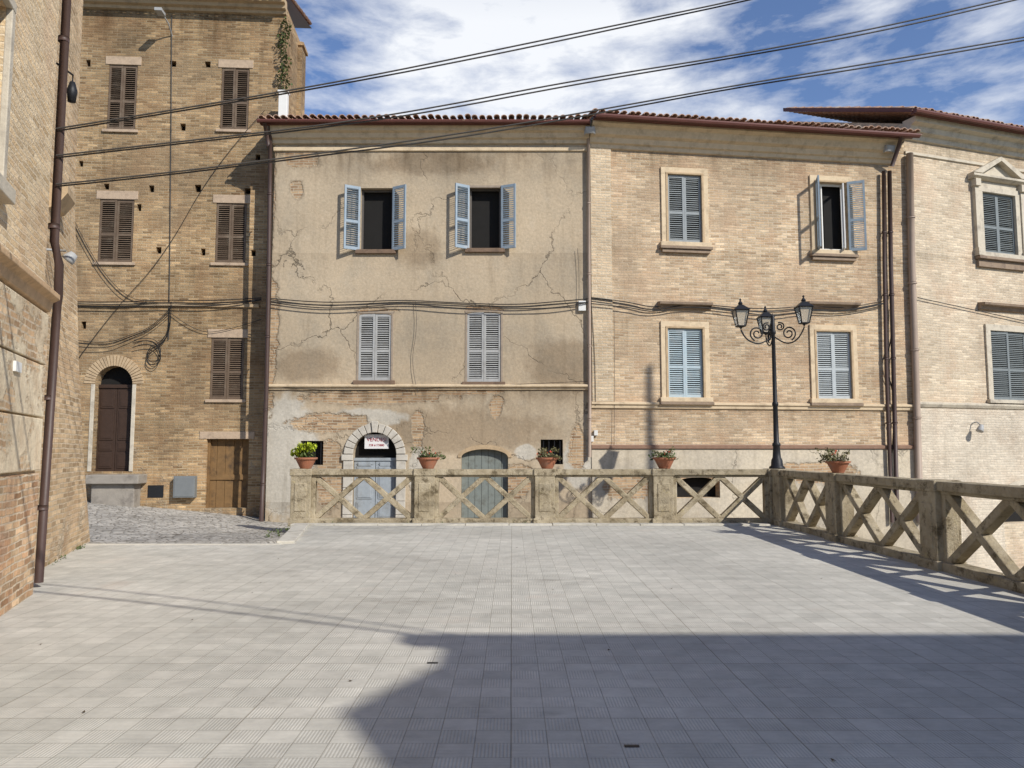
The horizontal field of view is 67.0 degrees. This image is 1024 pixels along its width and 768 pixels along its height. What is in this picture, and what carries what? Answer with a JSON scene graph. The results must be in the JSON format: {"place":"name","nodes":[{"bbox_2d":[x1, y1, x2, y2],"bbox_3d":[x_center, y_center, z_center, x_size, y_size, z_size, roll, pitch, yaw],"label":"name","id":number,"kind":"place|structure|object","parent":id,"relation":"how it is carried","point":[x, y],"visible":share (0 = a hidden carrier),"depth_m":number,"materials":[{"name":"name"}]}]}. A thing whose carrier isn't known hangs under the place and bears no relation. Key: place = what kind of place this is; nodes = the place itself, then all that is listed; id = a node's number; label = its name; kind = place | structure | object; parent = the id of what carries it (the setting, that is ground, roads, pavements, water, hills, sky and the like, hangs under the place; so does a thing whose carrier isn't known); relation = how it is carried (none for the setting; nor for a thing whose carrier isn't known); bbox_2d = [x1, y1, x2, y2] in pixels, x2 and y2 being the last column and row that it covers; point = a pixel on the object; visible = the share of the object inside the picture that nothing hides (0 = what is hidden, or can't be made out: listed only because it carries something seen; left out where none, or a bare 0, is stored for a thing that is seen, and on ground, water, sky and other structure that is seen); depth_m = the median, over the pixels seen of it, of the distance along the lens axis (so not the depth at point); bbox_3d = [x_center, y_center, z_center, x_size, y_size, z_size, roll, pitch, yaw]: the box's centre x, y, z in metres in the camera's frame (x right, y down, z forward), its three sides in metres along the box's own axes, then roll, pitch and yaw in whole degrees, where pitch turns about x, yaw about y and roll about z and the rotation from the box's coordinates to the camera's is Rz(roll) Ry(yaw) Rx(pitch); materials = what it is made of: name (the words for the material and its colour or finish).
{"place":"outdoors","nodes":[
{"label":"outdoors","id":0,"kind":"place"},
{"bbox_2d":[0,282,48,473],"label":"pilaster blocks","id":1,"kind":"structure","parent":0,"point":[24,327],"depth_m":7.92,"materials":[{"name":"stone"}]},
{"bbox_2d":[13,361,21,372],"bbox_3d":[-4.937,-0.171,7.718,0.028,0.100,0.220,2,-5,-19],"label":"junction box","id":2,"kind":"object","parent":1,"relation":"attached to","point":[17,366],"visible":1,"depth_m":7.67,"materials":[{"name":"white paint"}]},
{"bbox_2d":[87,501,289,543],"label":"street","id":3,"kind":"structure","parent":0,"point":[121,524],"depth_m":17.52,"materials":[{"name":"stone"}]},
{"bbox_2d":[85,474,146,506],"bbox_3d":[-10.806,3.147,21.087,1.388,1.348,0.600,0,-5,-4],"label":"stone step","id":4,"kind":"object","parent":3,"relation":"on","point":[117,489],"visible":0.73,"depth_m":20.94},
{"bbox_2d":[83,523,770,544],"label":"kerb","id":5,"kind":"structure","parent":3,"relation":"on","point":[293,533],"depth_m":16.53,"materials":[{"name":"stone"}]},
{"bbox_2d":[0,525,1023,767],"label":"plaza pavement","id":6,"kind":"structure","parent":0,"point":[751,647],"depth_m":6.06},
{"bbox_2d":[0,473,38,616],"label":"pilaster brick base","id":7,"kind":"object","parent":6,"relation":"on","point":[18,505],"visible":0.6,"depth_m":7.97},
{"bbox_2d":[0,0,59,475],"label":"walls","id":8,"kind":"structure","parent":6,"relation":"on","point":[23,227],"depth_m":8.19,"materials":[{"name":"yellow brick"}]},
{"bbox_2d":[0,0,16,204],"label":"window surround","id":9,"kind":"object","parent":8,"relation":"attached to","point":[7,193],"visible":1,"depth_m":7.22,"materials":[{"name":"stone"}]},
{"bbox_2d":[0,244,59,312],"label":"brick ledge","id":10,"kind":"object","parent":8,"relation":"attached to","point":[17,276],"visible":0.86,"depth_m":7.77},
{"bbox_2d":[56,62,77,103],"bbox_3d":[-5.400,-3.630,9.329,0.118,0.362,0.390,-1,-5,8],"label":"wall lantern","id":11,"kind":"object","parent":8,"relation":"attached to","point":[72,91],"depth_m":9.42,"materials":[{"name":"metal"}]},
{"bbox_2d":[34,0,70,582],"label":"drainpipe","id":12,"kind":"object","parent":6,"relation":"on","point":[54,229],"visible":0.89,"depth_m":9.18,"materials":[{"name":"brown metal"}]},
{"bbox_2d":[49,521,737,563],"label":"weeds","id":13,"kind":"object","parent":6,"relation":"on","point":[80,547],"visible":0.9,"depth_m":15.49,"materials":[{"name":"green plant"}]},
{"bbox_2d":[288,468,772,525],"bbox_3d":[0.614,2.497,17.049,10.983,1.252,0.400,0,-5,0],"label":"stone balustrade","id":14,"kind":"object","parent":6,"relation":"on","point":[662,498],"visible":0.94,"depth_m":16.95,"materials":[{"name":"stone"}]},
{"bbox_2d":[290,441,317,468],"bbox_3d":[-4.560,1.572,17.159,0.567,0.604,0.596,-4,-7,41],"label":"potted plant","id":15,"kind":"object","parent":14,"relation":"on","point":[300,454],"visible":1,"depth_m":17.02,"materials":[{"name":"green plant"}]},
{"bbox_2d":[410,446,445,468],"bbox_3d":[-1.832,1.619,17.107,0.676,0.500,0.687,-4,-6,39],"label":"potted plant","id":16,"kind":"object","parent":14,"relation":"on","point":[428,461],"visible":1,"depth_m":16.99,"materials":[{"name":"green plant"}]},
{"bbox_2d":[536,446,562,468],"bbox_3d":[0.826,1.624,17.160,0.630,0.500,0.668,-1,-5,15],"label":"potted plant","id":17,"kind":"object","parent":14,"relation":"on","point":[546,461],"visible":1,"depth_m":16.99,"materials":[{"name":"green plant"}]},
{"bbox_2d":[648,446,677,468],"bbox_3d":[3.394,1.617,17.089,0.711,0.501,0.751,3,-6,-30],"label":"potted plant","id":18,"kind":"object","parent":14,"relation":"on","point":[667,459],"visible":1,"depth_m":16.99,"materials":[{"name":"green plant"}]},
{"bbox_2d":[731,295,813,468],"bbox_3d":[5.804,-0.028,17.449,1.723,3.870,1.125,0,-5,0],"label":"street lamp","id":19,"kind":"object","parent":14,"relation":"on","point":[803,309],"visible":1,"depth_m":17.21,"materials":[{"name":"metal"}]},
{"bbox_2d":[771,469,1023,593],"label":"stone balustrade","id":20,"kind":"object","parent":6,"relation":"on","point":[941,507],"visible":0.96,"depth_m":11.07,"materials":[{"name":"stone"}]},
{"bbox_2d":[815,447,850,472],"bbox_3d":[5.775,1.354,13.904,0.646,0.478,0.643,5,-7,-43],"label":"potted plant","id":21,"kind":"object","parent":20,"relation":"on","point":[836,465],"visible":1,"depth_m":13.80,"materials":[{"name":"green plant"}]},
{"bbox_2d":[295,0,1023,125],"label":"sky","id":22,"kind":"structure","parent":0,"point":[347,39],"materials":[{"name":"blue"}]},
{"bbox_3d":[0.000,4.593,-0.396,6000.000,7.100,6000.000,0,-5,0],"label":"ground","id":23,"kind":"structure","parent":0,"visible":0},
{"bbox_2d":[34,0,89,571],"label":"walls","id":24,"kind":"structure","parent":23,"relation":"on","point":[68,527],"depth_m":11.54,"materials":[{"name":"brick"}]},
{"bbox_2d":[46,248,77,264],"bbox_3d":[-5.927,-1.670,10.150,0.396,0.197,0.160,2,-5,-19],"label":"spot lamp","id":25,"kind":"object","parent":24,"relation":"attached to","point":[70,257],"visible":0.9,"depth_m":10.14,"materials":[{"name":"metal"}]},
{"bbox_2d":[49,182,75,216],"bbox_3d":[-6.133,-2.487,10.536,0.230,0.350,0.493,2,-5,-19],"label":"brick ledge","id":26,"kind":"object","parent":24,"relation":"attached to","point":[68,198],"visible":0.47,"depth_m":10.47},
{"bbox_2d":[75,9,299,517],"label":"walls","id":27,"kind":"structure","parent":23,"relation":"on","point":[176,414],"depth_m":22.11,"materials":[{"name":"brick"}]},
{"bbox_2d":[87,384,135,471],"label":"door jambs","id":28,"kind":"structure","parent":27,"relation":"attached to","point":[91,422],"depth_m":21.52,"materials":[{"name":"stone"}]},
{"bbox_2d":[96,384,131,470],"bbox_3d":[-11.157,1.233,21.781,1.023,2.437,0.080,0,-5,-4],"label":"arched door","id":29,"kind":"structure","parent":27,"relation":"attached to","point":[111,431],"depth_m":21.76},
{"bbox_2d":[84,355,143,383],"bbox_3d":[-11.140,-0.410,21.669,1.622,0.804,0.047,0,-5,-4],"label":"brick door arch","id":30,"kind":"structure","parent":27,"relation":"attached to","point":[114,362],"depth_m":21.67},
{"bbox_2d":[135,311,170,366],"bbox_3d":[-10.108,-1.404,21.727,1.018,1.873,0.080,0,-5,-4],"label":"cable coil","id":31,"kind":"object","parent":27,"relation":"attached to","point":[158,345],"visible":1,"depth_m":21.70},
{"bbox_2d":[78,308,170,347],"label":"sagging wires","id":32,"kind":"object","parent":31,"relation":"attached to","point":[128,335],"visible":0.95,"depth_m":21.67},
{"bbox_2d":[147,485,163,497],"bbox_3d":[-9.890,2.981,21.468,0.423,0.341,0.032,0,-5,-4],"label":"cellar vent","id":33,"kind":"object","parent":27,"relation":"attached to","point":[155,491],"visible":1,"depth_m":21.45,"materials":[{"name":"metal"}]},
{"bbox_2d":[154,7,172,35],"bbox_3d":[-9.990,-10.383,22.189,0.228,0.394,0.866,0,-5,-4],"label":"street light head","id":34,"kind":"object","parent":27,"relation":"attached to","point":[159,11],"visible":1,"depth_m":21.94},
{"bbox_2d":[168,16,171,339],"bbox_3d":[-9.821,-6.002,22.220,0.285,9.534,0.045,0,-5,-4],"label":"conduit","id":35,"kind":"object","parent":27,"relation":"attached to","point":[170,173],"visible":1,"depth_m":22.20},
{"bbox_2d":[79,111,263,356],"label":"sagging wires","id":36,"kind":"object","parent":27,"relation":"attached to","point":[173,237],"visible":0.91,"depth_m":22.02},
{"bbox_2d":[85,65,259,506],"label":"dark rooms","id":37,"kind":"object","parent":27,"relation":"attached to","point":[118,376],"visible":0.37,"depth_m":22.32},
{"bbox_2d":[98,65,249,398],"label":"closed shutters","id":38,"kind":"object","parent":27,"relation":"attached to","point":[229,255],"visible":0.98,"depth_m":22.19,"materials":[{"name":"brown wood"}]},
{"bbox_2d":[93,56,254,438],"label":"stone lintels","id":39,"kind":"object","parent":27,"relation":"attached to","point":[233,199],"visible":0.99,"depth_m":22.09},
{"bbox_2d":[77,0,286,307],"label":"brick cornice","id":40,"kind":"structure","parent":27,"relation":"attached to","point":[264,7],"depth_m":22.52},
{"bbox_2d":[75,222,146,302],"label":"sagging wires","id":41,"kind":"object","parent":40,"relation":"attached to","point":[101,268],"visible":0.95,"depth_m":21.80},
{"bbox_2d":[77,297,260,306],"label":"facade cables","id":42,"kind":"object","parent":40,"relation":"attached to","point":[170,302],"visible":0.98,"depth_m":21.82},
{"bbox_2d":[173,476,196,497],"bbox_3d":[-9.059,2.848,21.425,0.581,0.591,0.210,0,-5,-4],"label":"meter box","id":43,"kind":"object","parent":27,"relation":"attached to","point":[184,486],"visible":1,"depth_m":21.32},
{"bbox_2d":[206,439,248,507],"bbox_3d":[-7.986,2.514,21.803,1.162,1.925,0.140,0,-5,-4],"label":"plank door","id":44,"kind":"structure","parent":27,"relation":"attached to","point":[229,478],"depth_m":21.82,"materials":[{"name":"brown wood"}]},
{"bbox_2d":[275,16,292,89],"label":"wall weeds","id":45,"kind":"object","parent":27,"relation":"attached to","point":[285,74],"depth_m":22.61,"materials":[{"name":"green plant"}]},
{"bbox_2d":[286,0,311,28],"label":"eaves","id":46,"kind":"object","parent":27,"relation":"on","point":[298,19],"visible":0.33,"depth_m":25.04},
{"bbox_2d":[291,0,311,24],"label":"tile roof","id":47,"kind":"structure","parent":46,"relation":"on","point":[307,19],"depth_m":24.69,"materials":[{"name":"tile"}]},
{"bbox_2d":[297,41,307,116],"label":"brick wing","id":48,"kind":"structure","parent":27,"relation":"attached to","point":[302,52],"depth_m":24.75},
{"bbox_2d":[265,145,591,522],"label":"walls","id":49,"kind":"structure","parent":23,"relation":"on","point":[313,259],"depth_m":21.25,"materials":[{"name":"paint"}]},
{"bbox_2d":[259,123,272,521],"bbox_3d":[-6.749,-1.769,20.973,0.237,10.945,0.559,-2,-5,24],"label":"corner drainpipe","id":50,"kind":"object","parent":49,"relation":"attached to","point":[268,138],"visible":0.92,"depth_m":21.03,"materials":[{"name":"brown metal"}]},
{"bbox_2d":[353,458,395,517],"bbox_3d":[-3.709,2.869,20.971,1.180,1.725,0.060,0,-5,0],"label":"front door","id":51,"kind":"structure","parent":49,"relation":"attached to","point":[366,499],"depth_m":20.95,"materials":[{"name":"blue paint"}]},
{"bbox_2d":[341,421,407,517],"bbox_3d":[-3.709,2.612,20.808,1.780,3.220,0.130,0,-5,0],"label":"door stone surround","id":52,"kind":"object","parent":49,"relation":"attached to","point":[347,460],"visible":0.76,"depth_m":20.84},
{"bbox_2d":[365,434,388,448],"bbox_3d":[-3.679,1.565,21.033,0.653,0.387,0.020,0,-5,0],"label":"sale sign board","id":53,"kind":"object","parent":49,"relation":"attached to","point":[385,442],"visible":1,"depth_m":21.02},
{"bbox_2d":[257,119,590,125],"bbox_3d":[-2.416,-7.741,24.467,9.128,1.775,6.575,0,-5,0],"label":"gutter board","id":54,"kind":"object","parent":49,"relation":"on","point":[269,122],"visible":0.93,"depth_m":21.14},
{"bbox_2d":[258,114,588,120],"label":"tile roof","id":55,"kind":"structure","parent":54,"relation":"on","point":[357,116],"depth_m":21.31,"materials":[{"name":"tile"}]},
{"bbox_2d":[277,90,289,116],"bbox_3d":[-6.536,-7.969,22.119,0.300,0.800,0.280,0,-5,-4],"label":"white chimney","id":56,"kind":"object","parent":55,"relation":"on","point":[283,105],"visible":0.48,"depth_m":22.01,"materials":[{"name":"paint"}]},
{"bbox_2d":[269,147,587,389],"bbox_3d":[-2.266,-3.234,21.306,8.788,6.818,0.120,0,-5,0],"label":"string course","id":57,"kind":"object","parent":49,"relation":"attached to","point":[437,386],"visible":1,"depth_m":21.02,"materials":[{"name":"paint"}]},
{"bbox_2d":[281,381,586,390],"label":"thin wires","id":58,"kind":"object","parent":57,"relation":"attached to","point":[415,388],"visible":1,"depth_m":20.99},
{"bbox_2d":[353,248,504,384],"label":"window sills","id":59,"kind":"structure","parent":49,"relation":"attached to","point":[393,251],"depth_m":21.30,"materials":[{"name":"stone"}]},
{"bbox_2d":[270,298,587,308],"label":"facade cables","id":60,"kind":"object","parent":49,"relation":"attached to","point":[429,305],"visible":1,"depth_m":21.16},
{"bbox_2d":[358,312,500,381],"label":"closed shutters","id":61,"kind":"object","parent":49,"relation":"attached to","point":[375,351],"visible":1,"depth_m":21.18,"materials":[{"name":"grey paint"}]},
{"bbox_2d":[343,183,515,249],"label":"open shutters","id":62,"kind":"object","parent":49,"relation":"attached to","point":[354,220],"visible":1,"depth_m":21.33,"materials":[{"name":"blue paint"}]},
{"bbox_2d":[356,185,502,381],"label":"shutter frames","id":63,"kind":"structure","parent":49,"relation":"attached to","point":[466,311],"depth_m":21.19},
{"bbox_2d":[270,125,589,144],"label":"eave cornice","id":64,"kind":"structure","parent":49,"relation":"attached to","point":[529,135],"depth_m":21.50,"materials":[{"name":"paint"}]},
{"bbox_2d":[361,189,500,248],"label":"window frames","id":65,"kind":"structure","parent":49,"relation":"attached to","point":[377,191],"depth_m":21.66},
{"bbox_2d":[303,191,561,517],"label":"dark rooms","id":66,"kind":"object","parent":49,"relation":"attached to","point":[378,219],"visible":0.35,"depth_m":21.70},
{"bbox_2d":[461,449,507,517],"bbox_3d":[-0.739,2.757,21.011,1.259,1.957,0.040,0,-5,0],"label":"garage door","id":67,"kind":"structure","parent":49,"relation":"attached to","point":[491,495],"depth_m":20.99,"materials":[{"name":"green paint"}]},
{"bbox_2d":[458,445,511,456],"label":"brick arch","id":68,"kind":"structure","parent":49,"relation":"attached to","point":[491,447],"depth_m":20.90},
{"bbox_2d":[578,301,597,441],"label":"junction boxes","id":69,"kind":"object","parent":49,"relation":"attached to","point":[581,307],"visible":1,"depth_m":21.16,"materials":[{"name":"white paint"}]},
{"bbox_2d":[587,134,591,456],"bbox_3d":[2.113,-2.504,21.216,0.141,8.982,0.155,0,-5,0],"label":"tan drainpipe","id":70,"kind":"object","parent":49,"relation":"attached to","point":[589,345],"visible":1,"depth_m":21.17,"materials":[{"name":"metal"}]},
{"bbox_2d":[590,143,913,497],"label":"walls","id":71,"kind":"structure","parent":23,"relation":"on","point":[759,228],"depth_m":21.93,"materials":[{"name":"beige brick"}]},
{"bbox_2d":[584,126,594,134],"bbox_3d":[2.149,-6.990,21.455,0.300,0.221,0.469,0,-5,0],"label":"floodlight","id":72,"kind":"object","parent":71,"relation":"attached to","point":[589,129],"visible":1,"depth_m":21.25,"materials":[{"name":"metal"}]},
{"bbox_2d":[591,304,595,405],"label":"thin wires","id":73,"kind":"object","parent":71,"relation":"attached to","point":[594,359],"visible":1,"depth_m":21.08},
{"bbox_2d":[590,147,613,401],"bbox_3d":[2.476,-3.077,21.367,0.590,7.142,0.060,1,-5,-8],"label":"corner pilaster","id":74,"kind":"object","parent":71,"relation":"attached to","point":[601,243],"visible":1,"depth_m":21.34,"materials":[{"name":"brick"}]},
{"bbox_2d":[614,335,614,418],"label":"thin wires","id":75,"kind":"object","parent":71,"relation":"attached to","point":[614,376],"visible":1,"depth_m":21.11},
{"bbox_2d":[668,329,702,396],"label":"pale blue shutters","id":76,"kind":"object","parent":71,"relation":"attached to","point":[685,375],"visible":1,"depth_m":21.52,"materials":[{"name":"paint"}]},
{"bbox_2d":[591,297,883,314],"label":"facade cables","id":77,"kind":"object","parent":71,"relation":"attached to","point":[725,306],"visible":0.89,"depth_m":21.65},
{"bbox_2d":[590,120,912,410],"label":"eave cornice","id":78,"kind":"structure","parent":71,"relation":"attached to","point":[647,137],"depth_m":21.94,"materials":[{"name":"paint"}]},
{"bbox_2d":[589,113,920,138],"bbox_3d":[6.548,-7.788,25.005,9.596,1.850,6.770,1,-5,-8],"label":"gutter board","id":79,"kind":"object","parent":78,"relation":"on","point":[710,123],"visible":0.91,"depth_m":21.62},
{"bbox_2d":[587,108,922,134],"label":"tile roof","id":80,"kind":"structure","parent":79,"relation":"on","point":[818,124],"depth_m":21.82,"materials":[{"name":"tile"}]},
{"bbox_2d":[591,445,913,448],"bbox_3d":[6.909,1.755,21.548,9.596,0.130,0.090,1,-5,-8],"label":"red string course","id":81,"kind":"object","parent":71,"relation":"attached to","point":[745,446],"visible":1,"depth_m":21.45,"materials":[{"name":"paint"}]},
{"bbox_2d":[591,449,919,551],"bbox_3d":[6.906,5.576,21.241,9.596,7.536,0.025,1,-5,-8],"label":"base plaster","id":82,"kind":"object","parent":71,"relation":"attached to","point":[606,497],"visible":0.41,"depth_m":21.41,"materials":[{"name":"paint"}]},
{"bbox_2d":[669,178,847,496],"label":"dark rooms","id":83,"kind":"object","parent":71,"relation":"attached to","point":[832,237],"visible":0.32,"depth_m":22.16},
{"bbox_2d":[665,172,854,398],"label":"window frames","id":84,"kind":"structure","parent":71,"relation":"attached to","point":[703,328],"depth_m":21.91,"materials":[{"name":"stone"}]},
{"bbox_2d":[657,245,863,405],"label":"window hoods","id":85,"kind":"object","parent":71,"relation":"attached to","point":[707,250],"depth_m":21.75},
{"bbox_2d":[660,167,861,402],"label":"window surrounds","id":86,"kind":"object","parent":71,"relation":"attached to","point":[663,324],"visible":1,"depth_m":21.90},
{"bbox_2d":[668,175,701,241],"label":"grey shutters","id":87,"kind":"object","parent":86,"relation":"attached to","point":[683,213],"visible":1,"depth_m":21.90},
{"bbox_2d":[817,332,851,398],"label":"white grey shutters","id":88,"kind":"object","parent":86,"relation":"attached to","point":[833,370],"visible":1,"depth_m":22.12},
{"bbox_2d":[815,175,866,250],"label":"open shutters","id":89,"kind":"object","parent":86,"relation":"attached to","point":[850,221],"visible":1,"depth_m":22.34,"materials":[{"name":"blue paint"}]},
{"bbox_2d":[819,183,845,249],"bbox_3d":[9.294,-4.870,22.430,0.936,2.023,0.406,1,-5,-8],"label":"casement frame","id":90,"kind":"object","parent":71,"relation":"on","point":[842,209],"visible":0.77,"depth_m":22.55,"materials":[{"name":"white paint"}]},
{"bbox_2d":[883,145,895,152],"bbox_3d":[10.977,-6.851,22.659,0.300,0.221,0.469,1,-5,-8],"label":"floodlight","id":91,"kind":"object","parent":71,"relation":"attached to","point":[889,148],"visible":1,"depth_m":22.46,"materials":[{"name":"metal"}]},
{"bbox_2d":[881,137,902,522],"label":"drainpipes","id":92,"kind":"object","parent":71,"relation":"attached to","point":[892,317],"visible":0.88,"depth_m":22.27,"materials":[{"name":"brown metal"}]},
{"bbox_2d":[906,152,922,522],"bbox_3d":[11.662,-1.448,22.396,0.396,10.790,0.236,1,-5,-8],"label":"tan drainpipe","id":93,"kind":"object","parent":71,"relation":"attached to","point":[914,349],"visible":0.83,"depth_m":22.37,"materials":[{"name":"metal"}]},
{"bbox_2d":[793,121,1023,568],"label":"walls","id":94,"kind":"structure","parent":23,"relation":"on","point":[952,357],"depth_m":23.19,"materials":[{"name":"beige brick"}]},
{"bbox_2d":[902,116,1023,409],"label":"stone trim","id":95,"kind":"structure","parent":94,"relation":"attached to","point":[1000,176],"depth_m":23.62,"materials":[{"name":"stone"}]},
{"bbox_2d":[783,107,1023,134],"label":"gutter board","id":96,"kind":"object","parent":95,"relation":"on","point":[965,120],"visible":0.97,"depth_m":23.26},
{"bbox_2d":[787,106,1023,126],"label":"tile roof","id":97,"kind":"structure","parent":96,"relation":"on","point":[881,117],"depth_m":25.50,"materials":[{"name":"tile"}]},
{"bbox_2d":[917,297,1023,320],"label":"facade cables","id":98,"kind":"object","parent":94,"relation":"attached to","point":[970,309],"visible":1,"depth_m":23.21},
{"bbox_2d":[972,421,983,432],"bbox_3d":[13.691,1.269,22.762,0.232,0.341,0.409,2,-5,-19],"label":"wall lamp","id":99,"kind":"object","parent":94,"relation":"attached to","point":[980,428],"visible":1,"depth_m":22.64,"materials":[{"name":"metal"}]},
{"bbox_2d":[975,255,1023,313],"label":"window hoods","id":100,"kind":"object","parent":94,"relation":"attached to","point":[994,262],"depth_m":23.64,"materials":[{"name":"stone"}]},
{"bbox_2d":[983,193,1023,399],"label":"closed shutters","id":101,"kind":"object","parent":94,"relation":"attached to","point":[998,228],"visible":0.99,"depth_m":23.83,"materials":[{"name":"grey paint"}]},
{"bbox_2d":[983,196,1023,521],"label":"dark rooms","id":102,"kind":"object","parent":94,"relation":"attached to","point":[1014,517],"visible":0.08,"depth_m":24.02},
{"bbox_2d":[1008,480,1023,485],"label":"arch surround","id":103,"kind":"object","parent":94,"relation":"attached to","point":[1019,482],"visible":0.27,"depth_m":23.30,"materials":[{"name":"stone"}]},
{"bbox_2d":[920,408,1023,572],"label":"base facing","id":104,"kind":"object","parent":23,"relation":"on","point":[956,445],"visible":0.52,"depth_m":22.84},
{"bbox_3d":[15.000,-2.529,10.255,1.400,20.000,0.320,0,-5,0],"label":"utility pole","id":105,"kind":"object","parent":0,"visible":0},
{"bbox_2d":[56,0,749,130],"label":"overhead cable","id":106,"kind":"object","parent":105,"relation":"attached to","point":[149,115],"visible":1,"depth_m":9.44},
{"bbox_2d":[56,0,1015,157],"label":"overhead cable","id":107,"kind":"object","parent":105,"relation":"attached to","point":[176,143],"visible":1,"depth_m":9.50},
{"bbox_2d":[56,37,1023,186],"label":"overhead cable","id":108,"kind":"object","parent":105,"relation":"attached to","point":[162,173],"visible":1,"depth_m":9.47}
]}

